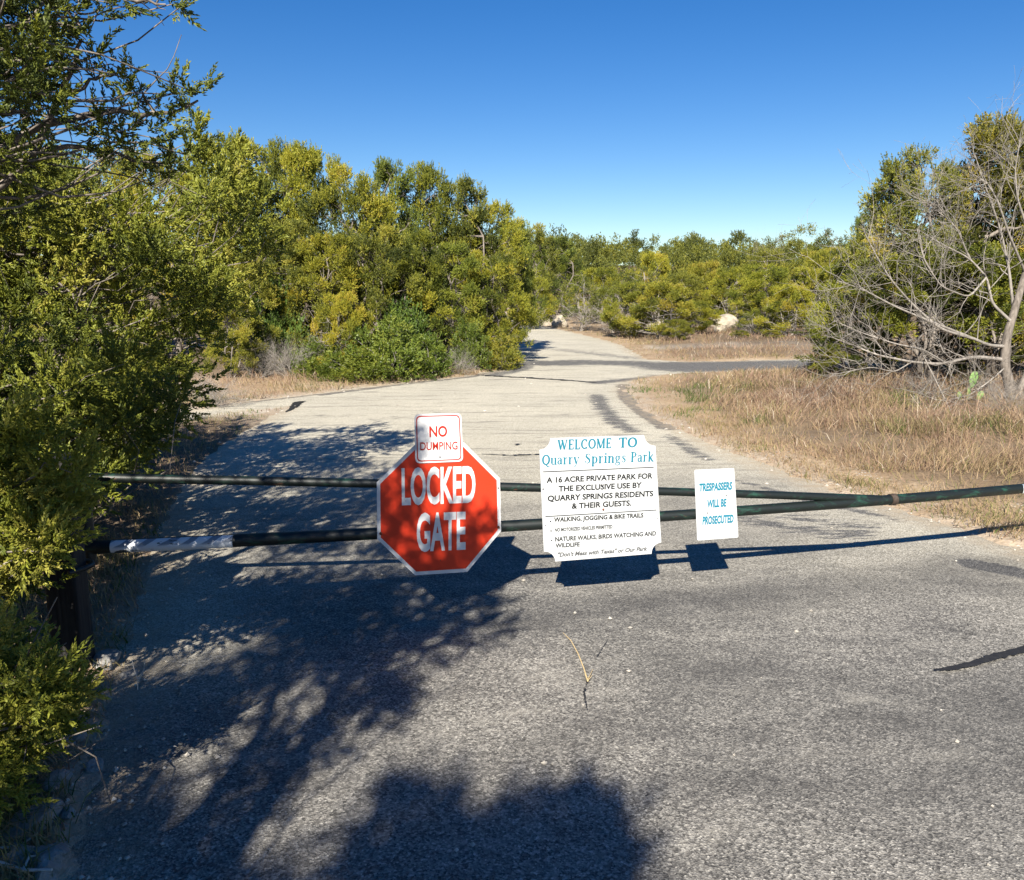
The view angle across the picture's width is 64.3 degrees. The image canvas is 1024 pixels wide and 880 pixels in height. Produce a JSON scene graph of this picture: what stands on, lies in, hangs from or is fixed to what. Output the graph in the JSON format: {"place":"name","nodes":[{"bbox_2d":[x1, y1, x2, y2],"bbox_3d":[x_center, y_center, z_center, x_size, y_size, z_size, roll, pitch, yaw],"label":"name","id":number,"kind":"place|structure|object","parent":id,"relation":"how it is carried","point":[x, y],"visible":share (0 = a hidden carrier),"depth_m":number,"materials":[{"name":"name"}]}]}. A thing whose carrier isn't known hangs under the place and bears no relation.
{"place":"outdoors","nodes":[
{"label":"outdoors","id":0,"kind":"place"},
{"bbox_2d":[0,260,1023,879],"bbox_3d":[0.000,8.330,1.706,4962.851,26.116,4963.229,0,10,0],"label":"ground","id":1,"kind":"structure","parent":0,"point":[76,830],"depth_m":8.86,"materials":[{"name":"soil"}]},
{"bbox_2d":[0,842,34,869],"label":"rock","id":2,"kind":"object","parent":1,"relation":"on","point":[19,853],"visible":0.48,"depth_m":2.41,"materials":[{"name":"stone"}]},
{"bbox_2d":[0,855,52,871],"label":"fallen branch","id":3,"kind":"object","parent":1,"relation":"on","point":[23,868],"visible":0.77,"depth_m":2.36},
{"bbox_2d":[3,797,64,842],"bbox_3d":[-1.536,1.223,2.607,0.120,0.090,0.200,1,10,6],"label":"rock","id":4,"kind":"object","parent":1,"relation":"on","point":[41,816],"visible":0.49,"depth_m":2.57,"materials":[{"name":"stone"}]},
{"bbox_2d":[29,842,70,879],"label":"rock","id":5,"kind":"object","parent":1,"relation":"on","point":[60,858],"visible":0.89,"depth_m":2.40,"materials":[{"name":"stone"}]},
{"bbox_2d":[0,597,112,825],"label":"juniper bush","id":6,"kind":"object","parent":1,"relation":"on","point":[35,691],"visible":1,"depth_m":2.43,"materials":[{"name":"green plant"}]},
{"bbox_2d":[0,380,114,610],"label":"juniper bush","id":7,"kind":"object","parent":1,"relation":"on","point":[42,509],"visible":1,"depth_m":2.87,"materials":[{"name":"green plant"}]},
{"bbox_2d":[42,769,72,791],"bbox_3d":[-1.578,1.183,2.822,0.070,0.071,0.103,6,12,28],"label":"rock","id":8,"kind":"object","parent":1,"relation":"on","point":[55,774],"visible":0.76,"depth_m":2.80,"materials":[{"name":"stone"}]},
{"bbox_2d":[10,141,115,350],"bbox_3d":[-11.668,-4.622,20.236,3.667,5.550,3.597,-4,11,-21],"label":"juniper tree","id":9,"kind":"object","parent":1,"relation":"on","point":[66,159],"visible":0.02,"depth_m":19.97,"materials":[{"name":"green plant"}]},
{"bbox_2d":[38,452,94,670],"bbox_3d":[-1.972,0.605,3.659,0.190,1.100,0.202,-1,10,-6],"label":"gate post","id":10,"kind":"object","parent":1,"relation":"on","point":[70,613],"visible":0.32,"depth_m":3.62,"materials":[{"name":"brown paint"}]},
{"bbox_2d":[60,806,75,819],"bbox_3d":[-1.456,1.220,2.663,0.052,0.031,0.050,5,12,28],"label":"rock","id":11,"kind":"object","parent":1,"relation":"on","point":[67,814],"visible":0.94,"depth_m":2.65,"materials":[{"name":"stone"}]},
{"bbox_2d":[20,144,190,347],"bbox_3d":[-9.852,-4.319,19.563,3.355,5.296,3.231,6,12,28],"label":"juniper tree","id":12,"kind":"object","parent":1,"relation":"on","point":[98,183],"visible":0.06,"depth_m":19.07,"materials":[{"name":"green plant"}]},
{"bbox_2d":[92,649,121,669],"bbox_3d":[-1.888,1.019,3.767,0.127,0.070,0.186,-2,10,-9],"label":"rock","id":13,"kind":"object","parent":1,"relation":"on","point":[107,655],"visible":0.84,"depth_m":3.74,"materials":[{"name":"stone"}]},
{"bbox_2d":[0,0,224,254],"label":"juniper tree","id":14,"kind":"object","parent":1,"relation":"on","point":[31,56],"visible":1,"depth_m":3.02,"materials":[{"name":"green plant"}]},
{"bbox_2d":[0,308,233,541],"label":"juniper tree","id":15,"kind":"object","parent":1,"relation":"on","point":[115,410],"visible":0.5,"depth_m":4.56,"materials":[{"name":"green plant"}]},
{"bbox_2d":[119,668,137,678],"bbox_3d":[-1.745,1.069,3.696,0.103,0.046,0.116,-2,10,-10],"label":"rock","id":16,"kind":"object","parent":1,"relation":"on","point":[126,674],"visible":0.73,"depth_m":3.67,"materials":[{"name":"stone"}]},
{"bbox_2d":[0,96,300,466],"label":"juniper tree","id":17,"kind":"object","parent":1,"relation":"on","point":[24,284],"visible":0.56,"depth_m":5.68,"materials":[{"name":"green plant"}]},
{"bbox_2d":[100,146,224,357],"bbox_3d":[-7.843,-4.151,18.590,2.971,4.900,3.467,-5,11,-26],"label":"juniper tree","id":18,"kind":"object","parent":1,"relation":"on","point":[157,180],"visible":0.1,"depth_m":17.97,"materials":[{"name":"green plant"}]},
{"bbox_2d":[180,372,258,412],"bbox_3d":[-4.418,-0.667,12.233,1.540,0.789,1.114,4,11,23],"label":"bare brush","id":19,"kind":"object","parent":1,"relation":"on","point":[213,394],"visible":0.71,"depth_m":12.21,"materials":[{"name":"grey plant"}]},
{"bbox_2d":[163,177,284,355],"bbox_3d":[-6.432,-3.668,18.173,2.391,4.405,2.483,-7,13,-35],"label":"juniper tree","id":20,"kind":"object","parent":1,"relation":"on","point":[197,235],"visible":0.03,"depth_m":17.75,"materials":[{"name":"green plant"}]},
{"bbox_2d":[191,289,263,377],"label":"juniper tree","id":21,"kind":"object","parent":1,"relation":"on","point":[242,331],"visible":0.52,"depth_m":15.27,"materials":[{"name":"green plant"}]},
{"bbox_2d":[195,260,297,371],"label":"juniper tree","id":22,"kind":"object","parent":1,"relation":"on","point":[268,295],"visible":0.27,"depth_m":16.11,"materials":[{"name":"green plant"}]},
{"bbox_2d":[216,345,288,381],"bbox_3d":[-4.993,-1.450,15.624,1.555,0.852,1.116,-4,11,-19],"label":"bare brush","id":23,"kind":"object","parent":1,"relation":"on","point":[261,367],"visible":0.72,"depth_m":15.61,"materials":[{"name":"grey plant"}]},
{"bbox_2d":[192,126,324,316],"bbox_3d":[-5.677,-4.384,18.655,3.285,5.311,3.162,-10,14,-43],"label":"juniper tree","id":24,"kind":"object","parent":1,"relation":"on","point":[265,160],"visible":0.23,"depth_m":17.86,"materials":[{"name":"green plant"}]},
{"bbox_2d":[233,269,315,370],"bbox_3d":[-4.817,-2.436,16.758,1.668,2.296,1.535,0,10,-1],"label":"green shrub","id":25,"kind":"object","parent":1,"relation":"on","point":[274,318],"visible":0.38,"depth_m":16.53,"materials":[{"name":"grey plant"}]},
{"bbox_2d":[251,331,326,378],"bbox_3d":[-4.437,-1.535,15.897,1.285,1.356,1.777,10,14,43],"label":"bare brush","id":26,"kind":"object","parent":1,"relation":"on","point":[282,360],"visible":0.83,"depth_m":15.89,"materials":[{"name":"grey plant"}]},
{"bbox_2d":[234,212,345,364],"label":"juniper tree","id":27,"kind":"object","parent":1,"relation":"on","point":[289,275],"visible":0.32,"depth_m":16.76,"materials":[{"name":"green plant"}]},
{"bbox_2d":[262,135,349,355],"bbox_3d":[-4.787,-4.414,19.110,2.012,5.206,2.090,1,10,3],"label":"juniper tree","id":28,"kind":"object","parent":1,"relation":"on","point":[288,158],"visible":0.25,"depth_m":18.43,"materials":[{"name":"green plant"}]},
{"bbox_2d":[287,336,345,380],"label":"green shrub","id":29,"kind":"object","parent":1,"relation":"on","point":[312,357],"visible":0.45,"depth_m":15.90,"materials":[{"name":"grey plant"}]},
{"bbox_2d":[269,231,379,356],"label":"juniper tree","id":30,"kind":"object","parent":1,"relation":"on","point":[314,266],"visible":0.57,"depth_m":16.66,"materials":[{"name":"green plant"}]},
{"bbox_2d":[310,287,375,376],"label":"juniper tree","id":31,"kind":"object","parent":1,"relation":"on","point":[352,318],"visible":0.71,"depth_m":15.73,"materials":[{"name":"green plant"}]},
{"bbox_2d":[295,344,397,382],"bbox_3d":[-2.946,-1.483,15.732,2.004,0.763,1.866,9,13,39],"label":"green shrub","id":32,"kind":"object","parent":1,"relation":"on","point":[346,370],"visible":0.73,"depth_m":15.32,"materials":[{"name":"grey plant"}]},
{"bbox_2d":[294,163,411,344],"bbox_3d":[-3.580,-3.739,18.286,2.644,4.663,2.746,3,11,17],"label":"juniper tree","id":33,"kind":"object","parent":1,"relation":"on","point":[362,199],"visible":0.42,"depth_m":17.62,"materials":[{"name":"green plant"}]},
{"bbox_2d":[310,223,425,346],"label":"juniper tree","id":34,"kind":"object","parent":1,"relation":"on","point":[370,244],"visible":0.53,"depth_m":16.80,"materials":[{"name":"green plant"}]},
{"bbox_2d":[314,309,428,381],"bbox_3d":[-2.485,-1.825,15.999,2.276,1.485,2.120,7,12,32],"label":"green shrub","id":35,"kind":"object","parent":1,"relation":"on","point":[382,342],"visible":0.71,"depth_m":15.56,"materials":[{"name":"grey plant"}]},
{"bbox_2d":[352,155,426,346],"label":"juniper tree","id":36,"kind":"object","parent":1,"relation":"on","point":[386,170],"visible":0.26,"depth_m":19.63,"materials":[{"name":"green plant"}]},
{"bbox_2d":[366,294,437,367],"bbox_3d":[-2.384,-2.127,16.784,1.678,1.775,1.544,-9,14,-41],"label":"green shrub","id":37,"kind":"object","parent":1,"relation":"on","point":[411,319],"visible":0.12,"depth_m":16.73,"materials":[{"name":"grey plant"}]},
{"bbox_2d":[378,226,460,354],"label":"juniper tree","id":38,"kind":"object","parent":1,"relation":"on","point":[421,239],"visible":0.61,"depth_m":17.63,"materials":[{"name":"green plant"}]},
{"bbox_2d":[386,159,465,333],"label":"juniper tree","id":39,"kind":"object","parent":1,"relation":"on","point":[426,180],"visible":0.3,"depth_m":20.08,"materials":[{"name":"green plant"}]},
{"bbox_2d":[395,330,457,380],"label":"green shrub","id":40,"kind":"object","parent":1,"relation":"on","point":[433,361],"visible":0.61,"depth_m":16.40,"materials":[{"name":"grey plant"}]},
{"bbox_2d":[425,284,467,362],"bbox_3d":[-1.559,-2.447,18.987,1.388,3.058,1.918,-5,11,-26],"label":"bare brush","id":41,"kind":"object","parent":1,"relation":"on","point":[447,320],"visible":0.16,"depth_m":18.74,"materials":[{"name":"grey plant"}]},
{"bbox_2d":[414,239,496,364],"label":"juniper tree","id":42,"kind":"object","parent":1,"relation":"on","point":[468,291],"visible":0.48,"depth_m":18.14,"materials":[{"name":"green plant"}]},
{"bbox_2d":[441,343,480,373],"bbox_3d":[-1.048,-1.679,17.027,0.878,0.930,1.224,2,10,11],"label":"bare brush","id":43,"kind":"object","parent":1,"relation":"on","point":[466,365],"visible":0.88,"depth_m":16.93,"materials":[{"name":"grey plant"}]},
{"bbox_2d":[442,317,493,371],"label":"green shrub","id":44,"kind":"object","parent":1,"relation":"on","point":[471,340],"visible":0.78,"depth_m":17.74,"materials":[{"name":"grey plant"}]},
{"bbox_2d":[425,172,518,345],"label":"juniper tree","id":45,"kind":"object","parent":1,"relation":"on","point":[463,231],"visible":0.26,"depth_m":20.57,"materials":[{"name":"green plant"}]},
{"bbox_2d":[440,249,540,362],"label":"juniper tree","id":46,"kind":"object","parent":1,"relation":"on","point":[497,268],"visible":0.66,"depth_m":18.96,"materials":[{"name":"green plant"}]},
{"bbox_2d":[450,198,530,352],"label":"juniper tree","id":47,"kind":"object","parent":1,"relation":"on","point":[497,209],"visible":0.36,"depth_m":21.21,"materials":[{"name":"green plant"}]},
{"bbox_2d":[475,330,523,370],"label":"green shrub","id":48,"kind":"object","parent":1,"relation":"on","point":[510,358],"visible":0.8,"depth_m":17.98,"materials":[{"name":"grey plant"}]},
{"bbox_2d":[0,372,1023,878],"bbox_3d":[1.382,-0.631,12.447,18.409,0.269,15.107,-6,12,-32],"label":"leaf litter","id":49,"kind":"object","parent":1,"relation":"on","point":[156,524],"visible":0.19,"depth_m":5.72,"materials":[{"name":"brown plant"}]},
{"bbox_2d":[482,218,548,349],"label":"juniper tree","id":50,"kind":"object","parent":1,"relation":"on","point":[526,274],"visible":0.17,"depth_m":23.26,"materials":[{"name":"green plant"}]},
{"bbox_2d":[506,222,561,322],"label":"juniper tree","id":51,"kind":"object","parent":1,"relation":"on","point":[539,237],"visible":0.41,"depth_m":40.55,"materials":[{"name":"green plant"}]},
{"bbox_2d":[514,275,559,328],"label":"juniper bush","id":52,"kind":"object","parent":1,"relation":"on","point":[541,290],"visible":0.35,"depth_m":37.29,"materials":[{"name":"green plant"}]},
{"bbox_2d":[551,315,568,327],"bbox_3d":[2.365,-5.659,39.549,0.868,0.847,0.995,-2,10,-10],"label":"boulder","id":53,"kind":"object","parent":1,"relation":"on","point":[557,322],"visible":0.71,"depth_m":39.26,"materials":[{"name":"stone"}]},
{"bbox_2d":[532,233,595,317],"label":"juniper tree","id":54,"kind":"object","parent":1,"relation":"on","point":[565,243],"visible":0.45,"depth_m":48.57,"materials":[{"name":"green plant"}]},
{"bbox_2d":[552,273,603,331],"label":"juniper bush","id":55,"kind":"object","parent":1,"relation":"on","point":[573,311],"visible":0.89,"depth_m":35.39,"materials":[{"name":"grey plant"}]},
{"bbox_2d":[565,265,622,323],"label":"juniper bush","id":56,"kind":"object","parent":1,"relation":"on","point":[605,274],"visible":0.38,"depth_m":40.95,"materials":[{"name":"green plant"}]},
{"bbox_2d":[580,280,629,332],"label":"juniper bush","id":57,"kind":"object","parent":1,"relation":"on","point":[594,303],"visible":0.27,"depth_m":33.44,"materials":[{"name":"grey plant"}]},
{"bbox_2d":[596,280,657,336],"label":"juniper bush","id":58,"kind":"object","parent":1,"relation":"on","point":[624,289],"visible":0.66,"depth_m":30.24,"materials":[{"name":"green plant"}]},
{"bbox_2d":[603,261,663,316],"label":"juniper bush","id":59,"kind":"object","parent":1,"relation":"on","point":[630,273],"visible":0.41,"depth_m":39.96,"materials":[{"name":"green plant"}]},
{"bbox_2d":[632,248,671,314],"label":"juniper bush","id":60,"kind":"object","parent":1,"relation":"on","point":[650,260],"visible":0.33,"depth_m":43.51,"materials":[{"name":"green plant"}]},
{"bbox_2d":[612,280,702,338],"bbox_3d":[5.288,-4.616,29.357,3.222,2.368,3.096,8,13,38],"label":"juniper bush","id":61,"kind":"object","parent":1,"relation":"on","point":[674,296],"visible":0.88,"depth_m":28.83,"materials":[{"name":"green plant"}]},
{"bbox_2d":[310,220,1012,302],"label":"distant woods","id":62,"kind":"object","parent":1,"relation":"on","point":[684,253],"visible":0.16,"depth_m":76.43,"materials":[{"name":"green plant"}]},
{"bbox_2d":[660,318,695,340],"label":"juniper bush","id":63,"kind":"object","parent":1,"relation":"on","point":[684,329],"visible":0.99,"depth_m":27.47,"materials":[{"name":"green plant"}]},
{"bbox_2d":[650,272,719,321],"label":"juniper bush","id":64,"kind":"object","parent":1,"relation":"on","point":[673,278],"visible":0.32,"depth_m":38.84,"materials":[{"name":"green plant"}]},
{"bbox_2d":[660,299,721,333],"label":"juniper bush","id":65,"kind":"object","parent":1,"relation":"on","point":[704,312],"visible":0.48,"depth_m":29.88,"materials":[{"name":"green plant"}]},
{"bbox_2d":[678,258,733,320],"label":"juniper bush","id":66,"kind":"object","parent":1,"relation":"on","point":[701,268],"visible":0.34,"depth_m":40.67,"materials":[{"name":"green plant"}]},
{"bbox_2d":[711,314,737,327],"bbox_3d":[9.250,-5.106,35.522,1.405,0.818,1.164,-9,14,-42],"label":"boulder","id":67,"kind":"object","parent":1,"relation":"on","point":[728,320],"visible":0.54,"depth_m":35.05,"materials":[{"name":"stone"}]},
{"bbox_2d":[701,264,765,318],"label":"juniper bush","id":68,"kind":"object","parent":1,"relation":"on","point":[722,287],"visible":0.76,"depth_m":38.05,"materials":[{"name":"green plant"}]},
{"bbox_2d":[730,310,769,334],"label":"juniper bush","id":69,"kind":"object","parent":1,"relation":"on","point":[748,316],"visible":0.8,"depth_m":29.11,"materials":[{"name":"green plant"}]},
{"bbox_2d":[738,246,791,317],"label":"juniper bush","id":70,"kind":"object","parent":1,"relation":"on","point":[763,252],"visible":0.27,"depth_m":42.65,"materials":[{"name":"green plant"}]},
{"bbox_2d":[726,262,814,331],"bbox_3d":[9.526,-5.286,30.502,3.168,2.740,2.714,-6,12,-31],"label":"juniper bush","id":71,"kind":"object","parent":1,"relation":"on","point":[754,280],"visible":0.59,"depth_m":30.21,"materials":[{"name":"green plant"}]},
{"bbox_2d":[762,330,785,337],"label":"juniper bush","id":72,"kind":"object","parent":1,"relation":"on","point":[771,332],"visible":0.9,"depth_m":27.08,"materials":[{"name":"green plant"}]},
{"bbox_2d":[751,284,819,335],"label":"juniper bush","id":73,"kind":"object","parent":1,"relation":"on","point":[792,294],"visible":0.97,"depth_m":28.41,"materials":[{"name":"green plant"}]},
{"bbox_2d":[773,263,849,327],"bbox_3d":[12.102,-5.762,33.557,2.916,2.982,2.802,-1,10,-4],"label":"juniper bush","id":74,"kind":"object","parent":1,"relation":"on","point":[809,282],"visible":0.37,"depth_m":33.14,"materials":[{"name":"green plant"}]},
{"bbox_2d":[788,247,834,306],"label":"juniper bush","id":75,"kind":"object","parent":1,"relation":"on","point":[809,256],"visible":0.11,"depth_m":46.98,"materials":[{"name":"green plant"}]},
{"bbox_2d":[790,320,843,339],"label":"juniper bush","id":76,"kind":"object","parent":1,"relation":"on","point":[805,332],"visible":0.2,"depth_m":25.91,"materials":[{"name":"green plant"}]},
{"bbox_2d":[798,246,869,323],"bbox_3d":[14.055,-6.522,35.329,3.257,3.787,3.382,2,10,10],"label":"juniper bush","id":77,"kind":"object","parent":1,"relation":"on","point":[822,260],"visible":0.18,"depth_m":35.00,"materials":[{"name":"green plant"}]},
{"bbox_2d":[791,325,896,378],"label":"juniper tree","id":78,"kind":"object","parent":1,"relation":"on","point":[832,341],"visible":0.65,"depth_m":14.62,"materials":[{"name":"green plant"}]},
{"bbox_2d":[803,250,913,374],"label":"juniper tree","id":79,"kind":"object","parent":1,"relation":"on","point":[836,269],"visible":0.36,"depth_m":15.23,"materials":[{"name":"green plant"}]},
{"bbox_2d":[847,212,883,258],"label":"oak tree","id":80,"kind":"object","parent":1,"relation":"on","point":[857,220],"visible":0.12,"depth_m":58.11,"materials":[{"name":"green plant"}]},
{"bbox_2d":[737,68,1023,414],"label":"bare tree","id":81,"kind":"object","parent":1,"relation":"on","point":[1005,371],"visible":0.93,"depth_m":11.22,"materials":[{"name":"grey plant"}]},
{"bbox_2d":[841,141,983,380],"bbox_3d":[6.999,-2.946,14.016,2.576,4.241,2.624,-9,14,-41],"label":"juniper tree","id":82,"kind":"object","parent":1,"relation":"on","point":[889,171],"visible":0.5,"depth_m":13.69,"materials":[{"name":"green plant"}]},
{"bbox_2d":[886,365,949,397],"bbox_3d":[5.943,-0.814,12.038,1.329,0.655,0.954,-10,14,-43],"label":"bare brush","id":83,"kind":"object","parent":1,"relation":"on","point":[916,389],"visible":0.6,"depth_m":12.08,"materials":[{"name":"grey plant"}]},
{"bbox_2d":[835,234,1023,385],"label":"juniper tree","id":84,"kind":"object","parent":1,"relation":"on","point":[900,320],"visible":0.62,"depth_m":13.05,"materials":[{"name":"green plant"}]},
{"bbox_2d":[899,240,1023,386],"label":"juniper tree","id":85,"kind":"object","parent":1,"relation":"on","point":[965,324],"visible":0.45,"depth_m":12.91,"materials":[{"name":"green plant"}]},
{"bbox_2d":[908,107,1023,382],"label":"juniper tree","id":86,"kind":"object","parent":1,"relation":"on","point":[1007,195],"visible":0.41,"depth_m":13.28,"materials":[{"name":"green plant"}]},
{"bbox_2d":[957,371,983,399],"bbox_3d":[6.489,-0.767,11.508,0.368,0.421,0.098,0,10,0],"label":"prickly pear","id":87,"kind":"object","parent":1,"relation":"on","point":[972,375],"visible":0.45,"depth_m":11.47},
{"bbox_2d":[940,126,1023,377],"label":"juniper tree","id":88,"kind":"object","parent":1,"relation":"on","point":[987,350],"visible":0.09,"depth_m":13.87,"materials":[{"name":"green plant"}]},
{"bbox_2d":[964,372,1022,402],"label":"bare brush","id":89,"kind":"object","parent":1,"relation":"on","point":[991,387],"visible":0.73,"depth_m":11.62,"materials":[{"name":"grey plant"}]},
{"bbox_2d":[976,387,1023,413],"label":"bare brush","id":90,"kind":"object","parent":1,"relation":"on","point":[998,404],"visible":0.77,"depth_m":10.45,"materials":[{"name":"grey plant"}]},
{"bbox_2d":[1005,295,1023,363],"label":"juniper tree","id":91,"kind":"object","parent":1,"relation":"on","point":[1019,357],"visible":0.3,"depth_m":13.30,"materials":[{"name":"green plant"}]},
{"bbox_3d":[4.211,0.372,5.505,0.100,0.900,0.232,0,10,0],"label":"gate post","id":92,"kind":"object","parent":1,"relation":"on","visible":0},
{"bbox_2d":[80,473,1023,561],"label":"pipe gate","id":93,"kind":"structure","parent":92,"relation":"attached to","point":[824,501],"depth_m":4.08,"materials":[{"name":"metal"}]},
{"bbox_2d":[377,442,500,574],"bbox_3d":[-0.368,0.354,4.148,0.636,0.686,0.009,-2,10,-11],"label":"octagon sign","id":94,"kind":"object","parent":93,"relation":"attached to","point":[439,518],"visible":1,"depth_m":4.15,"materials":[{"name":"metal"}]},
{"bbox_2d":[414,413,462,462],"bbox_3d":[-0.365,-0.009,4.075,0.241,0.249,0.009,-2,11,-11],"label":"sign","id":95,"kind":"object","parent":94,"relation":"attached to","point":[438,438],"visible":1,"depth_m":4.08,"materials":[{"name":"metal"}]},
{"bbox_2d":[539,435,660,561],"bbox_3d":[0.478,0.308,4.321,0.690,0.667,0.014,-2,11,-13],"label":"welcome sign","id":96,"kind":"object","parent":93,"relation":"attached to","point":[599,497],"visible":1,"depth_m":4.32,"materials":[{"name":"metal"}]},
{"bbox_2d":[694,468,737,539],"bbox_3d":[1.129,0.354,4.485,0.284,0.402,0.008,-2,11,-13],"label":"warning sign","id":97,"kind":"object","parent":93,"relation":"attached to","point":[715,502],"visible":1,"depth_m":4.49,"materials":[{"name":"metal"}]},
{"bbox_2d":[0,0,1023,265],"label":"sky","id":98,"kind":"structure","parent":0,"point":[669,119],"materials":[{"name":"blue"}]},
{"bbox_2d":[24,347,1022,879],"bbox_3d":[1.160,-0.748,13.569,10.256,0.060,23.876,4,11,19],"label":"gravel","id":99,"kind":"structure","parent":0,"point":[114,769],"depth_m":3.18,"materials":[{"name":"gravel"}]},
{"bbox_2d":[69,312,1023,879],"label":"road","id":100,"kind":"structure","parent":0,"point":[397,720],"depth_m":3.59,"materials":[{"name":"asphalt"}]},
{"bbox_2d":[84,757,103,772],"bbox_3d":[-1.521,1.188,2.962,0.063,0.037,0.093,-4,11,-22],"label":"rock","id":101,"kind":"object","parent":100,"relation":"on","point":[91,765],"visible":0.94,"depth_m":2.94,"materials":[{"name":"stone"}]},
{"bbox_2d":[285,375,606,708],"bbox_3d":[-0.897,-0.126,10.140,5.049,0.001,13.831,0,10,0],"label":"road crack","id":102,"kind":"object","parent":100,"relation":"on","point":[294,404],"visible":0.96,"depth_m":12.32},
{"bbox_2d":[934,645,1023,669],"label":"tar strip","id":103,"kind":"object","parent":100,"relation":"on","point":[998,655],"visible":1,"depth_m":3.81,"materials":[{"name":"asphalt"}]},
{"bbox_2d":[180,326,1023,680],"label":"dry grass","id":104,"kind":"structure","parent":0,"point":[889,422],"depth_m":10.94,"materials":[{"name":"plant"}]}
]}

